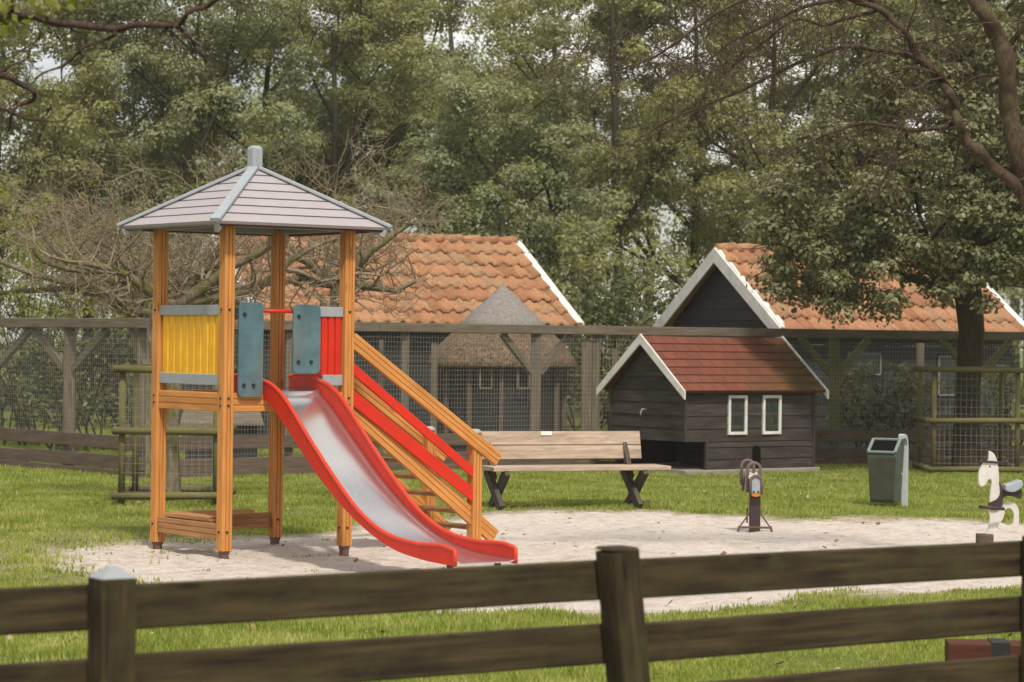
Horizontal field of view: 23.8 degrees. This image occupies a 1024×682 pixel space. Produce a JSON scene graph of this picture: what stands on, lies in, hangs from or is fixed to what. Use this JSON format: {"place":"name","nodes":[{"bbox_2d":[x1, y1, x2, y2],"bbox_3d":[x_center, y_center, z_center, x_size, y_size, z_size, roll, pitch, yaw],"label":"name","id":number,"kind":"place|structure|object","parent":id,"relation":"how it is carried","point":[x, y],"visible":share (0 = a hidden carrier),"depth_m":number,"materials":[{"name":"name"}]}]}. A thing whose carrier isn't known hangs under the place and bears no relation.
{"place":"outdoors","nodes":[
{"label":"outdoors","id":0,"kind":"place"},
{"bbox_2d":[0,421,1023,681],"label":"grass","id":1,"kind":"structure","parent":0,"point":[832,497],"depth_m":23.58,"materials":[{"name":"green plant"}]},
{"bbox_2d":[0,341,1023,681],"bbox_3d":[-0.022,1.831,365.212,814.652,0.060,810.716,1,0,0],"label":"ground","id":2,"kind":"structure","parent":0,"point":[530,531],"depth_m":21.79,"materials":[{"name":"beige sand"}]},
{"bbox_2d":[0,302,87,445],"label":"shrub","id":3,"kind":"object","parent":2,"relation":"on","point":[22,366],"visible":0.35,"depth_m":39.56,"materials":[{"name":"green plant"}]},
{"bbox_2d":[0,150,132,442],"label":"shrub","id":4,"kind":"object","parent":2,"relation":"on","point":[14,255],"visible":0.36,"depth_m":40.31,"materials":[{"name":"green plant"}]},
{"bbox_2d":[0,186,182,428],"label":"shrub","id":5,"kind":"object","parent":2,"relation":"on","point":[82,332],"visible":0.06,"depth_m":46.92,"materials":[{"name":"green plant"}]},
{"bbox_2d":[0,233,199,451],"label":"shrub","id":6,"kind":"object","parent":2,"relation":"on","point":[53,314],"visible":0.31,"depth_m":37.49,"materials":[{"name":"green plant"}]},
{"bbox_2d":[0,0,200,316],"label":"woodland tree","id":7,"kind":"object","parent":2,"relation":"on","point":[85,120],"visible":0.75,"depth_m":54.73,"materials":[{"name":"green plant"}]},
{"bbox_2d":[0,174,204,422],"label":"shrub","id":8,"kind":"object","parent":2,"relation":"on","point":[53,295],"visible":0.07,"depth_m":49.21,"materials":[{"name":"green plant"}]},
{"bbox_2d":[0,313,213,450],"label":"shrub","id":9,"kind":"object","parent":2,"relation":"on","point":[125,355],"visible":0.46,"depth_m":37.76,"materials":[{"name":"green plant"}]},
{"bbox_2d":[0,0,240,405],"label":"woodland tree","id":10,"kind":"object","parent":2,"relation":"on","point":[147,114],"visible":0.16,"depth_m":59.16,"materials":[{"name":"green plant"}]},
{"bbox_2d":[0,0,254,130],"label":"overhanging tree","id":11,"kind":"object","parent":2,"relation":"on","point":[8,14],"visible":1,"depth_m":10.20,"materials":[{"name":"brown plant"}]},
{"bbox_2d":[0,131,255,464],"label":"bare tree","id":12,"kind":"object","parent":2,"relation":"on","point":[133,312],"visible":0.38,"depth_m":33.92,"materials":[{"name":"brown plant"}]},
{"bbox_2d":[110,364,237,505],"bbox_3d":[-3.675,1.031,26.475,1.242,1.549,1.181,1,0,0],"label":"tree guard","id":13,"kind":"object","parent":2,"relation":"on","point":[135,430],"visible":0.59,"depth_m":25.97,"materials":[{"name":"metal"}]},
{"bbox_2d":[32,0,332,411],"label":"woodland tree","id":14,"kind":"object","parent":2,"relation":"on","point":[262,32],"visible":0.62,"depth_m":56.28,"materials":[{"name":"green plant"}]},
{"bbox_2d":[180,409,263,458],"bbox_3d":[-4.123,1.276,34.400,1.160,0.930,1.000,1,0,-8],"label":"shelter","id":15,"kind":"object","parent":2,"relation":"on","point":[250,428],"visible":0.28,"depth_m":34.05,"materials":[{"name":"brown wood"}]},
{"bbox_2d":[0,116,455,502],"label":"bare tree","id":16,"kind":"object","parent":2,"relation":"on","point":[190,293],"visible":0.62,"depth_m":26.59,"materials":[{"name":"brown plant"}]},
{"bbox_2d":[149,0,396,233],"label":"woodland tree","id":17,"kind":"object","parent":2,"relation":"on","point":[321,118],"visible":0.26,"depth_m":60.13,"materials":[{"name":"green plant"}]},
{"bbox_2d":[117,145,517,566],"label":"play tower","id":18,"kind":"structure","parent":2,"relation":"on","point":[331,428],"depth_m":20.43,"materials":[{"name":"orange wood"}]},
{"bbox_2d":[170,136,472,389],"bbox_3d":[-2.820,-0.554,35.252,4.518,4.850,2.763,1,0,0],"label":"bare tree","id":19,"kind":"object","parent":2,"relation":"on","point":[322,280],"visible":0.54,"depth_m":35.14,"materials":[{"name":"brown plant"}]},
{"bbox_2d":[222,0,473,232],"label":"woodland tree","id":20,"kind":"object","parent":2,"relation":"on","point":[413,20],"visible":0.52,"depth_m":57.41,"materials":[{"name":"green plant"}]},
{"bbox_2d":[377,339,383,452],"bbox_3d":[-1.950,0.902,36.000,0.080,1.850,0.080,1,0,0],"label":"aviary post","id":21,"kind":"object","parent":2,"relation":"on","point":[380,375],"visible":0.27,"depth_m":35.96,"materials":[{"name":"brown wood"}]},
{"bbox_2d":[178,232,583,435],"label":"barn","id":22,"kind":"structure","parent":2,"relation":"on","point":[465,283],"depth_m":42.06,"materials":[{"name":"orange tile"}]},
{"bbox_2d":[273,0,559,234],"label":"woodland tree","id":23,"kind":"object","parent":2,"relation":"on","point":[399,135],"visible":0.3,"depth_m":60.81,"materials":[{"name":"green plant"}]},
{"bbox_2d":[430,343,437,433],"bbox_3d":[-1.202,0.936,37.200,0.100,1.800,0.100,1,0,0],"label":"aviary post","id":24,"kind":"object","parent":2,"relation":"on","point":[433,383],"visible":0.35,"depth_m":37.15,"materials":[{"name":"brown wood"}]},
{"bbox_2d":[97,213,885,425],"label":"hedge","id":25,"kind":"object","parent":2,"relation":"on","point":[650,321],"visible":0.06,"depth_m":48.82,"materials":[{"name":"green plant"}]},
{"bbox_2d":[427,284,576,451],"bbox_3d":[-0.151,0.442,38.593,2.383,2.713,2.384,1,0,0],"label":"thatched hut","id":26,"kind":"object","parent":2,"relation":"on","point":[502,304],"visible":0.66,"depth_m":37.82,"materials":[{"name":"grey wood"}]},
{"bbox_2d":[479,368,492,388],"bbox_3d":[-0.403,0.550,37.550,0.210,0.395,0.020,1,0,0],"label":"window frame","id":27,"kind":"structure","parent":26,"relation":"in","point":[480,387],"depth_m":37.54,"materials":[{"name":"beige wood"}]},
{"bbox_2d":[517,368,529,388],"bbox_3d":[0.181,0.550,37.550,0.210,0.395,0.020,1,0,0],"label":"window frame","id":28,"kind":"structure","parent":26,"relation":"in","point":[518,387],"depth_m":37.54,"materials":[{"name":"beige wood"}]},
{"bbox_2d":[4,481,1011,675],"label":"fallen leaves","id":29,"kind":"object","parent":2,"relation":"on","point":[554,543],"visible":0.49,"depth_m":20.56,"materials":[{"name":"brown plant"}]},
{"bbox_2d":[380,0,639,288],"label":"woodland tree","id":30,"kind":"object","parent":2,"relation":"on","point":[490,192],"visible":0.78,"depth_m":53.65,"materials":[{"name":"green plant"}]},
{"bbox_2d":[0,535,1023,681],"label":"paddock fence","id":31,"kind":"object","parent":2,"relation":"on","point":[111,609],"visible":1,"depth_m":8.72,"materials":[{"name":"brown wood"}]},
{"bbox_2d":[0,318,1023,477],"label":"aviary fence","id":32,"kind":"object","parent":2,"relation":"on","point":[69,438],"visible":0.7,"depth_m":33.81,"materials":[{"name":"brown wood"}]},
{"bbox_2d":[1,0,1023,393],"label":"woods","id":33,"kind":"object","parent":2,"relation":"on","point":[1013,294],"visible":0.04,"depth_m":84.48,"materials":[{"name":"green plant"}]},
{"bbox_2d":[415,0,672,282],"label":"woodland tree","id":34,"kind":"object","parent":2,"relation":"on","point":[589,186],"visible":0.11,"depth_m":62.85,"materials":[{"name":"green plant"}]},
{"bbox_2d":[482,431,670,509],"bbox_3d":[0.672,1.425,26.550,2.080,0.858,0.666,1,0,-21],"label":"park bench","id":35,"kind":"object","parent":2,"relation":"on","point":[625,446],"visible":0.84,"depth_m":26.63,"materials":[{"name":"brown wood"}]},
{"bbox_2d":[581,342,591,430],"bbox_3d":[1.149,0.939,37.500,0.160,1.850,0.160,1,0,0],"label":"aviary post","id":36,"kind":"object","parent":2,"relation":"on","point":[586,412],"visible":0.58,"depth_m":37.42,"materials":[{"name":"brown wood"}]},
{"bbox_2d":[459,0,752,353],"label":"woodland tree","id":37,"kind":"object","parent":2,"relation":"on","point":[650,181],"visible":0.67,"depth_m":55.72,"materials":[{"name":"green plant"}]},
{"bbox_2d":[528,196,699,427],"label":"tree","id":38,"kind":"object","parent":2,"relation":"on","point":[603,262],"visible":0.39,"depth_m":50.60,"materials":[{"name":"green plant"}]},
{"bbox_2d":[612,349,617,367],"bbox_3d":[1.554,0.994,36.900,0.090,1.750,0.090,1,0,0],"label":"aviary post","id":39,"kind":"object","parent":2,"relation":"on","point":[614,356],"visible":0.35,"depth_m":36.85,"materials":[{"name":"brown wood"}]},
{"bbox_2d":[560,270,672,430],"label":"shrub","id":40,"kind":"object","parent":2,"relation":"on","point":[620,307],"visible":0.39,"depth_m":45.79,"materials":[{"name":"green plant"}]},
{"bbox_2d":[559,0,837,286],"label":"woodland tree","id":41,"kind":"object","parent":2,"relation":"on","point":[692,242],"visible":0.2,"depth_m":59.56,"materials":[{"name":"green plant"}]},
{"bbox_2d":[596,334,828,474],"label":"animal house","id":42,"kind":"structure","parent":2,"relation":"on","point":[706,405],"depth_m":34.14,"materials":[{"name":"wood"}]},
{"bbox_2d":[727,395,747,434],"bbox_3d":[3.146,1.033,33.838,0.342,0.552,0.035,1,0,-35],"label":"window","id":43,"kind":"structure","parent":42,"relation":"in","point":[732,407],"depth_m":33.84,"materials":[{"name":"white wood"}]},
{"bbox_2d":[762,395,781,433],"bbox_3d":[3.662,1.039,34.200,0.342,0.552,0.035,1,0,-35],"label":"window","id":44,"kind":"structure","parent":42,"relation":"in","point":[766,407],"depth_m":34.21,"materials":[{"name":"white wood"}]},
{"bbox_2d":[737,459,772,531],"bbox_3d":[2.359,1.514,23.605,0.352,0.729,0.337,1,0,0],"label":"spring toy","id":45,"kind":"object","parent":2,"relation":"on","point":[751,483],"visible":1,"depth_m":23.52,"materials":[{"name":"brown metal"}]},
{"bbox_2d":[512,0,1023,282],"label":"overhanging tree","id":46,"kind":"object","parent":2,"relation":"on","point":[1008,95],"visible":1,"depth_m":19.95,"materials":[{"name":"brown plant"}]},
{"bbox_2d":[632,0,924,269],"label":"woodland tree","id":47,"kind":"object","parent":2,"relation":"on","point":[717,187],"visible":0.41,"depth_m":55.94,"materials":[{"name":"green plant"}]},
{"bbox_2d":[652,242,1023,446],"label":"barn","id":48,"kind":"structure","parent":2,"relation":"on","point":[714,292],"depth_m":41.93,"materials":[{"name":"orange tile"}]},
{"bbox_2d":[847,353,880,374],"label":"window","id":49,"kind":"structure","parent":48,"relation":"in","point":[866,357],"depth_m":41.43,"materials":[{"name":"glass"}]},
{"bbox_2d":[937,356,956,395],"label":"window","id":50,"kind":"structure","parent":48,"relation":"in","point":[946,360],"depth_m":42.21,"materials":[{"name":"glass"}]},
{"bbox_2d":[757,0,978,244],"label":"woodland tree","id":51,"kind":"object","parent":2,"relation":"on","point":[842,69],"visible":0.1,"depth_m":58.93,"materials":[{"name":"green plant"}]},
{"bbox_2d":[735,0,1023,466],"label":"leafy tree","id":52,"kind":"object","parent":2,"relation":"on","point":[841,262],"visible":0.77,"depth_m":33.89,"materials":[{"name":"green plant"}]},
{"bbox_2d":[816,344,954,458],"bbox_3d":[5.823,0.948,37.606,2.411,1.869,2.156,1,0,-42],"label":"shrub","id":53,"kind":"object","parent":2,"relation":"on","point":[877,412],"visible":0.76,"depth_m":37.62,"materials":[{"name":"green plant"}]},
{"bbox_2d":[867,434,908,506],"bbox_3d":[4.217,1.472,27.261,0.366,0.858,0.451,1,0,24],"label":"litter bin","id":54,"kind":"object","parent":2,"relation":"on","point":[887,459],"visible":0.99,"depth_m":27.13,"materials":[{"name":"green plastic"}]},
{"bbox_2d":[915,343,923,446],"bbox_3d":[6.722,0.981,40.000,0.120,1.900,0.120,1,0,0],"label":"aviary post","id":55,"kind":"object","parent":2,"relation":"on","point":[921,358],"visible":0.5,"depth_m":39.94,"materials":[{"name":"brown wood"}]},
{"bbox_2d":[823,0,1023,287],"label":"woodland tree","id":56,"kind":"object","parent":2,"relation":"on","point":[931,135],"visible":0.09,"depth_m":57.05,"materials":[{"name":"green plant"}]},
{"bbox_2d":[911,0,1023,292],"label":"woodland tree","id":57,"kind":"object","parent":2,"relation":"on","point":[1002,5],"visible":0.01,"depth_m":59.70,"materials":[{"name":"green plant"}]},
{"bbox_2d":[912,366,1023,472],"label":"tree guard","id":58,"kind":"object","parent":2,"relation":"on","point":[934,419],"visible":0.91,"depth_m":34.37,"materials":[{"name":"wood"}]},
{"bbox_2d":[945,638,1020,660],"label":"wooden block","id":59,"kind":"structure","parent":2,"relation":"on","point":[957,649],"depth_m":13.41,"materials":[{"name":"red wood"}]},
{"bbox_2d":[945,343,1023,457],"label":"shrub","id":60,"kind":"object","parent":2,"relation":"on","point":[994,393],"visible":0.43,"depth_m":38.85,"materials":[{"name":"green plant"}]},
{"bbox_2d":[976,451,1022,542],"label":"rocking horse","id":61,"kind":"object","parent":2,"relation":"on","point":[988,469],"visible":1,"depth_m":21.70},
{"bbox_2d":[0,0,1023,352],"label":"sky","id":62,"kind":"structure","parent":0,"point":[47,64],"materials":[{"name":"white"}]}
]}

